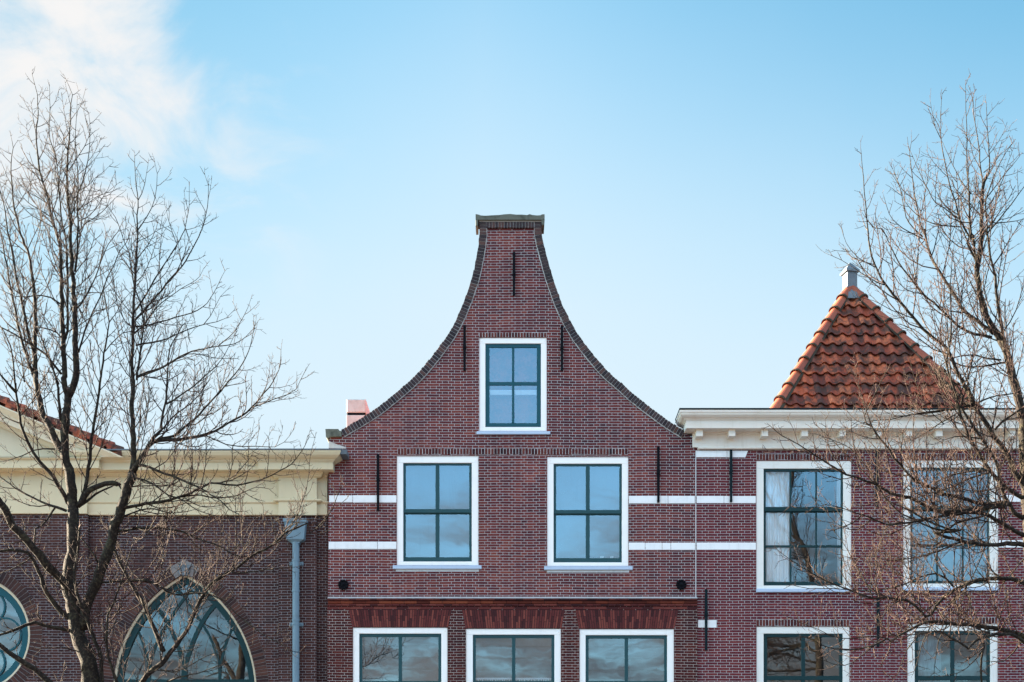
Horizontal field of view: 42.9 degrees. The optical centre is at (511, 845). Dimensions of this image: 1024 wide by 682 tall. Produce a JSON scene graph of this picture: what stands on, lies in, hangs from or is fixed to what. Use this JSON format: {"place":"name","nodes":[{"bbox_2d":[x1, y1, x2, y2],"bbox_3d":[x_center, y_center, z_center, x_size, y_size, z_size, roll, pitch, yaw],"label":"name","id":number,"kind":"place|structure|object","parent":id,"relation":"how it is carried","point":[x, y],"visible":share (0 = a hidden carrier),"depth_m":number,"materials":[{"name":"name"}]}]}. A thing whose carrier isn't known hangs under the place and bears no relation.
{"place":"outdoors","nodes":[
{"label":"outdoors","id":0,"kind":"place"},
{"bbox_2d":[0,395,348,681],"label":"cream hall","id":1,"kind":"structure","parent":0,"point":[279,597],"depth_m":28.14,"materials":[{"name":"brown brick"}]},
{"bbox_2d":[0,584,29,681],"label":"window","id":2,"kind":"structure","parent":1,"relation":"in","point":[5,593],"depth_m":28.20,"materials":[{"name":"beige paint"}]},
{"bbox_2d":[114,576,255,681],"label":"window","id":3,"kind":"structure","parent":1,"relation":"in","point":[134,631],"depth_m":28.32,"materials":[{"name":"beige paint"}]},
{"bbox_2d":[325,214,696,681],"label":"gabled house","id":4,"kind":"structure","parent":0,"point":[519,462],"depth_m":28.00,"materials":[{"name":"red brick"}]},
{"bbox_2d":[353,628,447,681],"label":"window","id":5,"kind":"structure","parent":4,"relation":"in","point":[379,654],"depth_m":28.11,"materials":[{"name":"clear glass"}]},
{"bbox_2d":[393,456,481,568],"bbox_3d":[-1.604,-7.145,28.082,1.903,2.441,0.275,0,0,0],"label":"window","id":6,"kind":"structure","parent":4,"relation":"in","point":[437,496],"depth_m":28.20,"materials":[{"name":"glass"}]},
{"bbox_2d":[477,338,549,434],"bbox_3d":[0.030,-9.859,28.046,1.581,2.099,0.203,0,0,0],"label":"window","id":7,"kind":"structure","parent":4,"relation":"in","point":[485,427],"depth_m":28.02,"materials":[{"name":"white paint"}]},
{"bbox_2d":[466,629,560,681],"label":"window","id":8,"kind":"structure","parent":4,"relation":"in","point":[492,655],"depth_m":28.11,"materials":[{"name":"clear glass"}]},
{"bbox_2d":[544,457,632,569],"bbox_3d":[1.637,-7.126,28.082,1.893,2.441,0.275,0,0,0],"label":"window","id":9,"kind":"structure","parent":4,"relation":"in","point":[587,497],"depth_m":28.20,"materials":[{"name":"glass"}]},
{"bbox_2d":[579,629,673,681],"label":"window","id":10,"kind":"structure","parent":4,"relation":"in","point":[605,655],"depth_m":28.11,"materials":[{"name":"clear glass"}]},
{"bbox_2d":[0,0,1023,448],"label":"sky","id":11,"kind":"structure","parent":0,"point":[687,164],"materials":[{"name":"blue"}]},
{"bbox_2d":[675,263,1023,681],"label":"corniced house","id":12,"kind":"structure","parent":0,"point":[744,634],"depth_m":28.01,"materials":[{"name":"brick"}]},
{"bbox_2d":[766,472,788,581],"bbox_3d":[5.735,-6.886,28.165,0.563,2.520,0.104,0,0,0],"label":"curtain","id":13,"kind":"object","parent":12,"relation":"hanging from","point":[777,495],"visible":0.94,"depth_m":28.17,"materials":[{"name":"white fabric"}]},
{"bbox_2d":[756,627,848,681],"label":"window","id":14,"kind":"structure","parent":12,"relation":"in","point":[762,633],"depth_m":28.03,"materials":[{"name":"white paint"}]},
{"bbox_2d":[756,461,851,592],"bbox_3d":[6.269,-6.849,28.056,2.050,2.839,0.203,0,0,0],"label":"window","id":15,"kind":"structure","parent":12,"relation":"in","point":[762,467],"depth_m":28.03,"materials":[{"name":"white paint"}]},
{"bbox_2d":[837,472,840,581],"bbox_3d":[7.098,-6.886,28.167,0.152,2.520,0.091,0,0,0],"label":"curtain","id":16,"kind":"object","parent":12,"relation":"hanging from","point":[838,515],"visible":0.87,"depth_m":28.16,"materials":[{"name":"white fabric"}]},
{"bbox_2d":[918,635,940,681],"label":"curtain","id":17,"kind":"object","parent":12,"relation":"hanging from","point":[930,646],"visible":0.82,"depth_m":28.25,"materials":[{"name":"fabric"}]},
{"bbox_2d":[912,471,986,580],"bbox_3d":[9.470,-6.912,28.175,1.769,2.549,0.045,0,0,0],"label":"net curtain","id":18,"kind":"object","parent":12,"relation":"hanging from","point":[947,559],"visible":0.41,"depth_m":28.17,"materials":[{"name":"fabric"}]},
{"bbox_2d":[903,460,998,590],"bbox_3d":[9.422,-6.872,28.056,2.057,2.817,0.203,0,0,0],"label":"window","id":19,"kind":"structure","parent":12,"relation":"in","point":[993,555],"depth_m":28.03,"materials":[{"name":"white paint"}]},
{"bbox_2d":[907,624,997,681],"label":"window","id":20,"kind":"structure","parent":12,"relation":"in","point":[992,676],"depth_m":28.04,"materials":[{"name":"white paint"}]},
{"label":"street","id":21,"kind":"structure","parent":0,"visible":0},
{"bbox_2d":[0,68,348,681],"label":"bare tree","id":22,"kind":"object","parent":21,"relation":"on","point":[77,616],"visible":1,"depth_m":21.34,"materials":[{"name":"brown plant"}]},
{"bbox_2d":[760,72,1023,681],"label":"bare tree","id":23,"kind":"object","parent":21,"relation":"on","point":[1001,339],"visible":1,"depth_m":20.43,"materials":[{"name":"brown plant"}]}
]}

